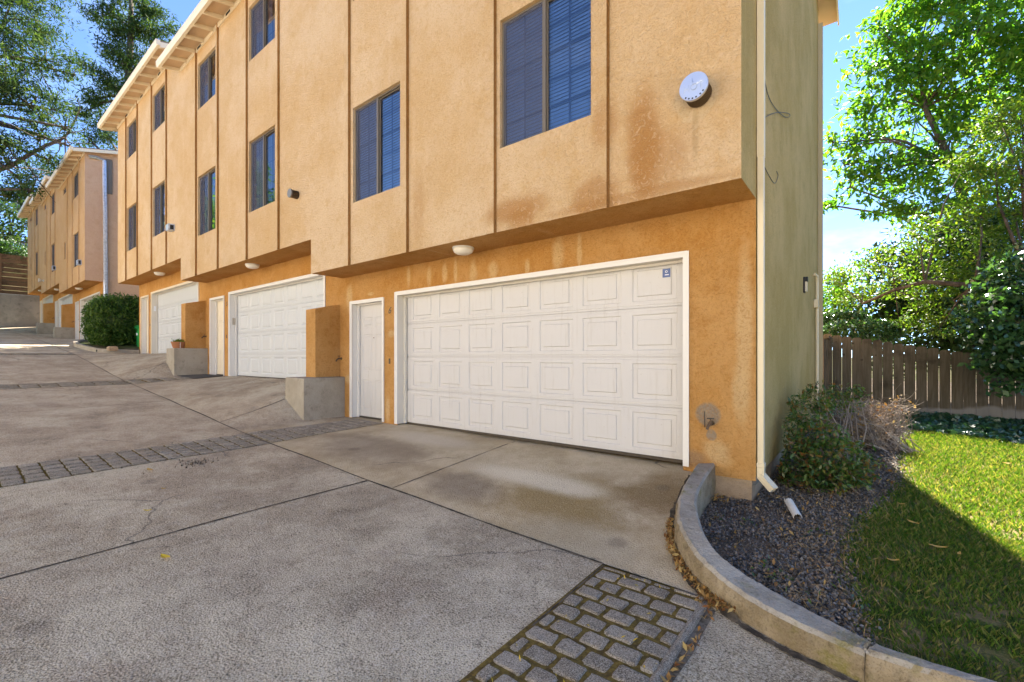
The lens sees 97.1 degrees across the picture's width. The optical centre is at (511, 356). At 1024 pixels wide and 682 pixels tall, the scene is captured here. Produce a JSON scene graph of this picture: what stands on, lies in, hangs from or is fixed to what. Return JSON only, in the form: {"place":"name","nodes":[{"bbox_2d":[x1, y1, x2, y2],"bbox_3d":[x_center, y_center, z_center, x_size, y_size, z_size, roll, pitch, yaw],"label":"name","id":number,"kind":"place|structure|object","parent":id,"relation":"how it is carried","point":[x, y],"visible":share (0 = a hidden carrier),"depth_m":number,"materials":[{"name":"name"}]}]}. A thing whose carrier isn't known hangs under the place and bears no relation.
{"place":"outdoors","nodes":[
{"label":"outdoors","id":0,"kind":"place"},
{"bbox_2d":[79,341,138,349],"bbox_3d":[-15.172,-0.671,23.242,6.600,0.858,10.260,0,0,38],"label":"planting bed","id":1,"kind":"object","parent":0,"point":[131,347],"visible":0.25,"depth_m":18.74,"materials":[{"name":"soil"}]},
{"bbox_2d":[78,292,138,345],"bbox_3d":[-17.057,-1.556,19.711,3.008,2.564,2.679,0,0,38],"label":"round hedge","id":2,"kind":"object","parent":1,"relation":"on","point":[110,320],"visible":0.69,"depth_m":18.83,"materials":[{"name":"green plant"}]},
{"bbox_2d":[134,325,138,346],"bbox_3d":[-15.592,-0.810,19.315,0.680,1.020,0.730,0,0,38],"label":"wheelie bin","id":3,"kind":"object","parent":1,"relation":"on","point":[137,334],"visible":0.21,"depth_m":19.07,"materials":[{"name":"green plastic"}]},
{"bbox_2d":[0,327,858,681],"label":"driveway","id":4,"kind":"structure","parent":0,"point":[366,581],"depth_m":3.58,"materials":[{"name":"concrete"}]},
{"bbox_2d":[0,380,129,389],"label":"cobble paving","id":5,"kind":"structure","parent":4,"relation":"on","point":[45,385],"depth_m":10.55,"materials":[{"name":"stone"}]},
{"bbox_2d":[107,346,117,350],"bbox_3d":[-15.051,-0.303,17.043,0.440,0.180,0.250,0,0,38],"label":"stone block","id":6,"kind":"object","parent":4,"relation":"on","point":[112,348],"depth_m":16.91,"materials":[{"name":"stone"}]},
{"bbox_2d":[0,434,268,486],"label":"cobble paving","id":7,"kind":"structure","parent":4,"relation":"on","point":[74,464],"depth_m":5.53,"materials":[{"name":"stone"}]},
{"bbox_2d":[125,377,191,383],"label":"cobble paving","id":8,"kind":"structure","parent":4,"relation":"on","point":[148,380],"depth_m":11.91,"materials":[{"name":"stone"}]},
{"bbox_2d":[177,374,222,378],"bbox_3d":[-8.839,0.553,12.818,1.350,0.079,0.700,0,0,38],"label":"door mat","id":9,"kind":"object","parent":8,"relation":"on","point":[195,376],"depth_m":12.67,"materials":[{"name":"rubber"}]},
{"bbox_2d":[121,441,226,473],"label":"soil crumbs","id":10,"kind":"object","parent":4,"relation":"on","point":[195,462],"visible":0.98,"depth_m":5.53,"materials":[{"name":"brown soil"}]},
{"bbox_2d":[0,330,603,625],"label":"pavement joints","id":11,"kind":"object","parent":4,"relation":"on","point":[544,615],"visible":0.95,"depth_m":4.08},
{"bbox_2d":[247,419,383,442],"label":"cobble paving","id":12,"kind":"structure","parent":4,"relation":"on","point":[328,427],"depth_m":7.49,"materials":[{"name":"stone"}]},
{"bbox_2d":[459,565,702,681],"bbox_3d":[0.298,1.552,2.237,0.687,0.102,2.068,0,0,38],"label":"cobble paving","id":13,"kind":"structure","parent":4,"relation":"on","point":[566,668],"depth_m":2.46,"materials":[{"name":"stone"}]},
{"bbox_2d":[491,575,659,681],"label":"fallen needles","id":14,"kind":"object","parent":13,"relation":"on","point":[588,625],"visible":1,"depth_m":2.42,"materials":[{"name":"brown plant"}]},
{"bbox_2d":[648,598,707,681],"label":"kerb nosing","id":15,"kind":"object","parent":13,"relation":"on","point":[671,656],"visible":0.84,"depth_m":2.39,"materials":[{"name":"concrete"}]},
{"bbox_2d":[662,608,714,681],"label":"gutter gap","id":16,"kind":"object","parent":4,"relation":"on","point":[703,623],"visible":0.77,"depth_m":2.44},
{"bbox_2d":[661,517,737,681],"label":"leaf litter","id":17,"kind":"object","parent":16,"relation":"on","point":[710,597],"visible":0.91,"depth_m":2.87,"materials":[{"name":"brown plant"}]},
{"bbox_2d":[666,475,857,681],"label":"gutter line","id":18,"kind":"object","parent":4,"relation":"on","point":[733,617],"visible":0.54,"depth_m":2.50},
{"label":"paving bed","id":19,"kind":"structure","parent":4,"relation":"on","visible":0},
{"bbox_2d":[0,353,74,354],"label":"cobble paving","id":20,"kind":"structure","parent":19,"relation":"on","point":[37,354],"depth_m":15.35,"materials":[{"name":"stone"}]},
{"bbox_2d":[4,264,915,588],"bbox_3d":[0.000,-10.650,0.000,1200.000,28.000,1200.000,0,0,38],"label":"ground","id":21,"kind":"structure","parent":0,"point":[572,588],"depth_m":3.98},
{"bbox_2d":[0,239,27,245],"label":"deck railing","id":22,"kind":"object","parent":21,"relation":"on","point":[18,241],"visible":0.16,"depth_m":38.71,"materials":[{"name":"wood"}]},
{"bbox_2d":[0,237,27,265],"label":"hillside shrubs","id":23,"kind":"object","parent":21,"relation":"on","point":[6,248],"visible":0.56,"depth_m":37.19,"materials":[{"name":"green plant"}]},
{"bbox_2d":[0,293,39,327],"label":"retaining wall","id":24,"kind":"structure","parent":21,"relation":"on","point":[17,310],"depth_m":36.37,"materials":[{"name":"concrete"}]},
{"bbox_2d":[0,253,39,295],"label":"timber retaining fence","id":25,"kind":"object","parent":21,"relation":"on","point":[22,277],"visible":0.13,"depth_m":36.55,"materials":[{"name":"brown wood"}]},
{"bbox_2d":[0,154,63,247],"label":"hillside tree","id":26,"kind":"object","parent":21,"relation":"on","point":[11,227],"visible":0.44,"depth_m":41.81,"materials":[{"name":"green plant"}]},
{"bbox_2d":[0,0,94,205],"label":"old pine tree","id":27,"kind":"object","parent":21,"relation":"on","point":[39,38],"visible":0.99,"depth_m":21.81,"materials":[{"name":"green plant"}]},
{"bbox_2d":[17,146,138,338],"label":"apartment building","id":28,"kind":"structure","parent":21,"relation":"on","point":[72,249],"depth_m":23.91,"materials":[{"name":"paint"}]},
{"bbox_2d":[36,252,37,274],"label":"window","id":29,"kind":"structure","parent":28,"relation":"in","point":[37,252],"depth_m":32.35,"materials":[{"name":"grey glass"}]},
{"bbox_2d":[36,209,37,225],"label":"window","id":30,"kind":"structure","parent":28,"relation":"in","point":[37,209],"depth_m":32.70,"materials":[{"name":"grey glass"}]},
{"bbox_2d":[46,297,52,302],"bbox_3d":[-34.150,-3.302,33.563,4.930,2.378,0.030,0,0,38],"label":"garage door","id":31,"kind":"structure","parent":28,"relation":"in","point":[50,300],"depth_m":33.79,"materials":[{"name":"paint"}]},
{"bbox_2d":[52,245,53,271],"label":"window","id":32,"kind":"structure","parent":28,"relation":"in","point":[53,245],"depth_m":28.21,"materials":[{"name":"grey glass"}]},
{"bbox_2d":[52,195,53,213],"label":"window","id":33,"kind":"structure","parent":28,"relation":"in","point":[53,195],"depth_m":28.07,"materials":[{"name":"grey glass"}]},
{"bbox_2d":[63,297,71,304],"bbox_3d":[-28.321,-2.702,28.972,4.930,2.378,0.030,0,0,38],"label":"garage door","id":34,"kind":"structure","parent":28,"relation":"in","point":[69,300],"depth_m":29.14,"materials":[{"name":"paint"}]},
{"bbox_2d":[74,233,77,266],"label":"window","id":35,"kind":"structure","parent":28,"relation":"in","point":[76,236],"depth_m":23.59,"materials":[{"name":"grey glass"}]},
{"bbox_2d":[74,173,77,198],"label":"window","id":36,"kind":"structure","parent":28,"relation":"in","point":[76,176],"depth_m":23.45,"materials":[{"name":"grey glass"}]},
{"bbox_2d":[106,159,111,194],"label":"side window","id":37,"kind":"structure","parent":28,"relation":"in","point":[109,162],"depth_m":22.43,"materials":[{"name":"grey glass"}]},
{"bbox_2d":[73,339,139,353],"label":"concrete curb","id":38,"kind":"structure","parent":21,"relation":"on","point":[76,343],"depth_m":17.84,"materials":[{"name":"grey concrete"}]},
{"bbox_2d":[61,0,182,149],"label":"tall pine tree","id":39,"kind":"object","parent":21,"relation":"on","point":[133,28],"visible":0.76,"depth_m":49.25,"materials":[{"name":"green plant"}]},
{"bbox_2d":[97,0,838,501],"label":"apartment building","id":40,"kind":"structure","parent":21,"relation":"on","point":[589,224],"depth_m":6.56,"materials":[{"name":"orange paint"}]},
{"bbox_2d":[129,204,135,249],"bbox_3d":[-13.801,-4.725,16.586,1.264,1.604,0.141,0,0,38],"label":"window","id":41,"kind":"structure","parent":40,"relation":"in","point":[133,207],"depth_m":16.74,"materials":[{"name":"grey glass"}]},
{"bbox_2d":[129,119,135,156],"bbox_3d":[-13.801,-7.965,16.586,1.264,1.224,0.141,0,0,38],"label":"window","id":42,"kind":"structure","parent":40,"relation":"in","point":[133,124],"depth_m":16.74,"materials":[{"name":"grey metal"}]},
{"bbox_2d":[146,299,147,353],"bbox_3d":[-14.316,-1.213,17.884,0.965,2.215,0.050,0,0,38],"label":"entry door","id":43,"kind":"structure","parent":40,"relation":"in","point":[147,299],"depth_m":18.11,"materials":[{"name":"beige paint"}]},
{"bbox_2d":[155,181,164,235],"bbox_3d":[-11.239,-4.725,14.567,1.279,1.604,0.141,0,0,38],"label":"window","id":44,"kind":"structure","parent":40,"relation":"in","point":[161,188],"depth_m":14.62,"materials":[{"name":"blue glass"}]},
{"bbox_2d":[155,85,164,129],"bbox_3d":[-11.239,-7.965,14.567,1.279,1.224,0.141,0,0,38],"label":"window","id":45,"kind":"structure","parent":40,"relation":"in","point":[161,94],"depth_m":14.62,"materials":[{"name":"grey metal"}]},
{"bbox_2d":[168,338,184,347],"bbox_3d":[-9.825,-0.403,13.395,0.532,0.306,0.504,0,0,38],"label":"flower pot","id":46,"kind":"object","parent":40,"relation":"on","point":[177,343],"visible":0.92,"depth_m":13.26,"materials":[{"name":"ceramic"}]},
{"bbox_2d":[158,284,197,353],"bbox_3d":[-11.588,-1.282,15.792,4.930,2.378,0.030,0,0,38],"label":"garage door","id":47,"kind":"structure","parent":40,"relation":"in","point":[169,303],"depth_m":16.32,"materials":[{"name":"paint"}]},
{"bbox_2d":[200,168,214,234],"bbox_3d":[-7.973,-4.075,11.995,1.264,1.604,0.141,0,0,38],"label":"window","id":48,"kind":"structure","parent":40,"relation":"in","point":[209,188],"depth_m":12.10,"materials":[{"name":"glass"}]},
{"bbox_2d":[200,50,214,107],"bbox_3d":[-7.973,-7.315,11.995,1.264,1.224,0.141,0,0,38],"label":"window","id":49,"kind":"structure","parent":40,"relation":"in","point":[208,68],"depth_m":12.17,"materials":[{"name":"blue metal"}]},
{"bbox_2d":[216,301,222,374],"bbox_3d":[-8.487,-0.562,13.293,0.965,2.215,0.050,0,0,38],"label":"entry door","id":50,"kind":"structure","parent":40,"relation":"in","point":[220,303],"depth_m":13.45,"materials":[{"name":"beige paint"}]},
{"bbox_2d":[251,127,274,211],"bbox_3d":[-5.410,-4.075,9.976,1.279,1.604,0.141,0,0,38],"label":"window","id":51,"kind":"structure","parent":40,"relation":"in","point":[264,155],"depth_m":10.08,"materials":[{"name":"blue metal"}]},
{"bbox_2d":[251,0,274,59],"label":"window","id":52,"kind":"structure","parent":40,"relation":"in","point":[265,16],"depth_m":10.08,"materials":[{"name":"blue glass"}]},
{"bbox_2d":[238,279,322,378],"bbox_3d":[-5.759,-0.632,11.201,4.930,2.378,0.030,0,0,38],"label":"garage door","id":53,"kind":"structure","parent":40,"relation":"in","point":[271,322],"depth_m":11.28,"materials":[{"name":"paint"}]},
{"bbox_2d":[359,304,381,419],"bbox_3d":[-2.658,0.087,8.702,0.965,2.215,0.050,0,0,38],"label":"entry door","id":54,"kind":"structure","parent":40,"relation":"in","point":[370,315],"depth_m":8.77,"materials":[{"name":"paint"}]},
{"bbox_2d":[355,84,399,201],"bbox_3d":[-2.158,-3.446,7.385,1.264,1.647,0.093,0,0,38],"label":"window","id":55,"kind":"structure","parent":40,"relation":"in","point":[377,101],"depth_m":7.37,"materials":[{"name":"blue glass"}]},
{"bbox_2d":[407,263,682,462],"bbox_3d":[0.068,0.018,6.608,4.930,2.378,0.034,0,0,38],"label":"garage door","id":56,"kind":"structure","parent":40,"relation":"in","point":[594,362],"depth_m":6.13,"materials":[{"name":"paint"}]},
{"bbox_2d":[502,0,590,147],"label":"window","id":57,"kind":"structure","parent":40,"relation":"in","point":[545,80],"depth_m":5.34,"materials":[{"name":"blue glass"}]},
{"bbox_2d":[674,463,867,681],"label":"concrete curb","id":58,"kind":"structure","parent":21,"relation":"on","point":[775,616],"depth_m":2.63,"materials":[{"name":"grey concrete"}]},
{"bbox_2d":[856,637,875,654],"bbox_3d":[1.736,1.413,2.223,0.069,0.040,0.164,0,0,45],"label":"concrete rubble","id":59,"kind":"object","parent":58,"relation":"on","point":[868,644],"visible":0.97,"depth_m":2.21,"materials":[{"name":"grey concrete"}]},
{"bbox_2d":[699,378,963,647],"bbox_3d":[21.401,1.667,4.019,31.350,1.140,27.200,0,0,38],"label":"mulch bed","id":60,"kind":"object","parent":21,"relation":"on","point":[759,542],"visible":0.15,"depth_m":3.77,"materials":[{"name":"grey stone"}]},
{"bbox_2d":[714,513,868,609],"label":"weeds","id":61,"kind":"object","parent":60,"relation":"on","point":[809,600],"visible":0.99,"depth_m":3.06,"materials":[{"name":"green plant"}]},
{"bbox_2d":[784,498,802,517],"bbox_3d":[2.621,1.408,4.221,0.072,0.089,0.397,0,0,20],"label":"broken pipe","id":62,"kind":"object","parent":60,"relation":"on","point":[792,507],"visible":0.98,"depth_m":4.20,"materials":[{"name":"white plastic"}]},
{"bbox_2d":[709,455,900,606],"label":"dead leaves","id":63,"kind":"object","parent":60,"relation":"on","point":[773,560],"visible":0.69,"depth_m":3.95,"materials":[{"name":"brown plant"}]},
{"bbox_2d":[732,457,920,651],"bbox_3d":[2.877,1.404,4.322,1.557,0.157,4.729,0,0,41],"label":"dry straw","id":64,"kind":"object","parent":60,"relation":"on","point":[839,556],"visible":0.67,"depth_m":3.26,"materials":[{"name":"beige plant"}]},
{"bbox_2d":[776,378,892,496],"bbox_3d":[3.913,0.901,5.485,1.024,1.294,2.430,0,0,38],"label":"azalea shrub","id":65,"kind":"object","parent":60,"relation":"on","point":[846,475],"visible":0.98,"depth_m":5.03,"materials":[{"name":"green plant"}]},
{"bbox_2d":[813,387,924,453],"bbox_3d":[5.284,0.925,6.732,1.734,1.055,1.186,0,0,-7],"label":"dead shrub","id":66,"kind":"object","parent":60,"relation":"on","point":[878,430],"visible":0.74,"depth_m":6.58,"materials":[{"name":"brown plant"}]},
{"bbox_2d":[888,410,1023,443],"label":"ivy groundcover","id":67,"kind":"object","parent":60,"relation":"on","point":[1003,429],"visible":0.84,"depth_m":8.41,"materials":[{"name":"green plant"}]},
{"bbox_2d":[823,265,871,318],"bbox_3d":[10.128,-1.047,14.235,2.033,3.502,2.546,0,0,38],"label":"tree","id":68,"kind":"object","parent":21,"relation":"on","point":[827,299],"visible":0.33,"depth_m":13.70,"materials":[{"name":"green plant"}]},
{"bbox_2d":[823,310,871,333],"bbox_3d":[8.989,0.042,12.650,1.677,2.718,1.368,0,0,38],"label":"clipped hedge","id":69,"kind":"object","parent":21,"relation":"on","point":[836,315],"visible":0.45,"depth_m":12.13,"materials":[{"name":"green plant"}]},
{"bbox_2d":[823,317,905,401],"bbox_3d":[8.904,0.207,11.592,1.829,2.389,1.426,0,0,38],"label":"clipped hedge","id":70,"kind":"object","parent":21,"relation":"on","point":[871,324],"visible":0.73,"depth_m":11.15,"materials":[{"name":"green plant"}]},
{"bbox_2d":[823,0,1023,246],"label":"tall tree","id":71,"kind":"object","parent":21,"relation":"on","point":[1000,54],"visible":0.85,"depth_m":17.28,"materials":[{"name":"green plant"}]},
{"bbox_2d":[823,88,1023,343],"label":"yellow green tree","id":72,"kind":"object","parent":21,"relation":"on","point":[997,171],"visible":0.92,"depth_m":10.63,"materials":[{"name":"green plant"}]},
{"bbox_2d":[823,334,1023,419],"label":"wooden fence","id":73,"kind":"object","parent":21,"relation":"on","point":[939,380],"visible":0.66,"depth_m":9.88,"materials":[{"name":"brown wood"}]},
{"bbox_2d":[829,196,1023,399],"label":"bushy tree","id":74,"kind":"object","parent":21,"relation":"on","point":[950,344],"visible":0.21,"depth_m":13.47,"materials":[{"name":"green plant"}]},
{"bbox_2d":[865,643,995,681],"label":"concrete curb","id":75,"kind":"structure","parent":21,"relation":"on","point":[883,664],"depth_m":2.08,"materials":[{"name":"beige concrete"}]},
{"bbox_2d":[942,242,1023,398],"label":"glossy shrub","id":76,"kind":"object","parent":21,"relation":"on","point":[1006,340],"visible":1,"depth_m":8.51,"materials":[{"name":"green plant"}]},
{"bbox_2d":[0,0,1023,357],"label":"sky","id":77,"kind":"structure","parent":0,"point":[843,231],"materials":[{"name":"blue"}]},
{"bbox_2d":[831,429,1023,681],"bbox_3d":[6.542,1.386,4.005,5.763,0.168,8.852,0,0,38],"label":"lawn grass","id":78,"kind":"structure","parent":0,"point":[1008,481],"depth_m":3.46,"materials":[{"name":"green plant"}]}
]}

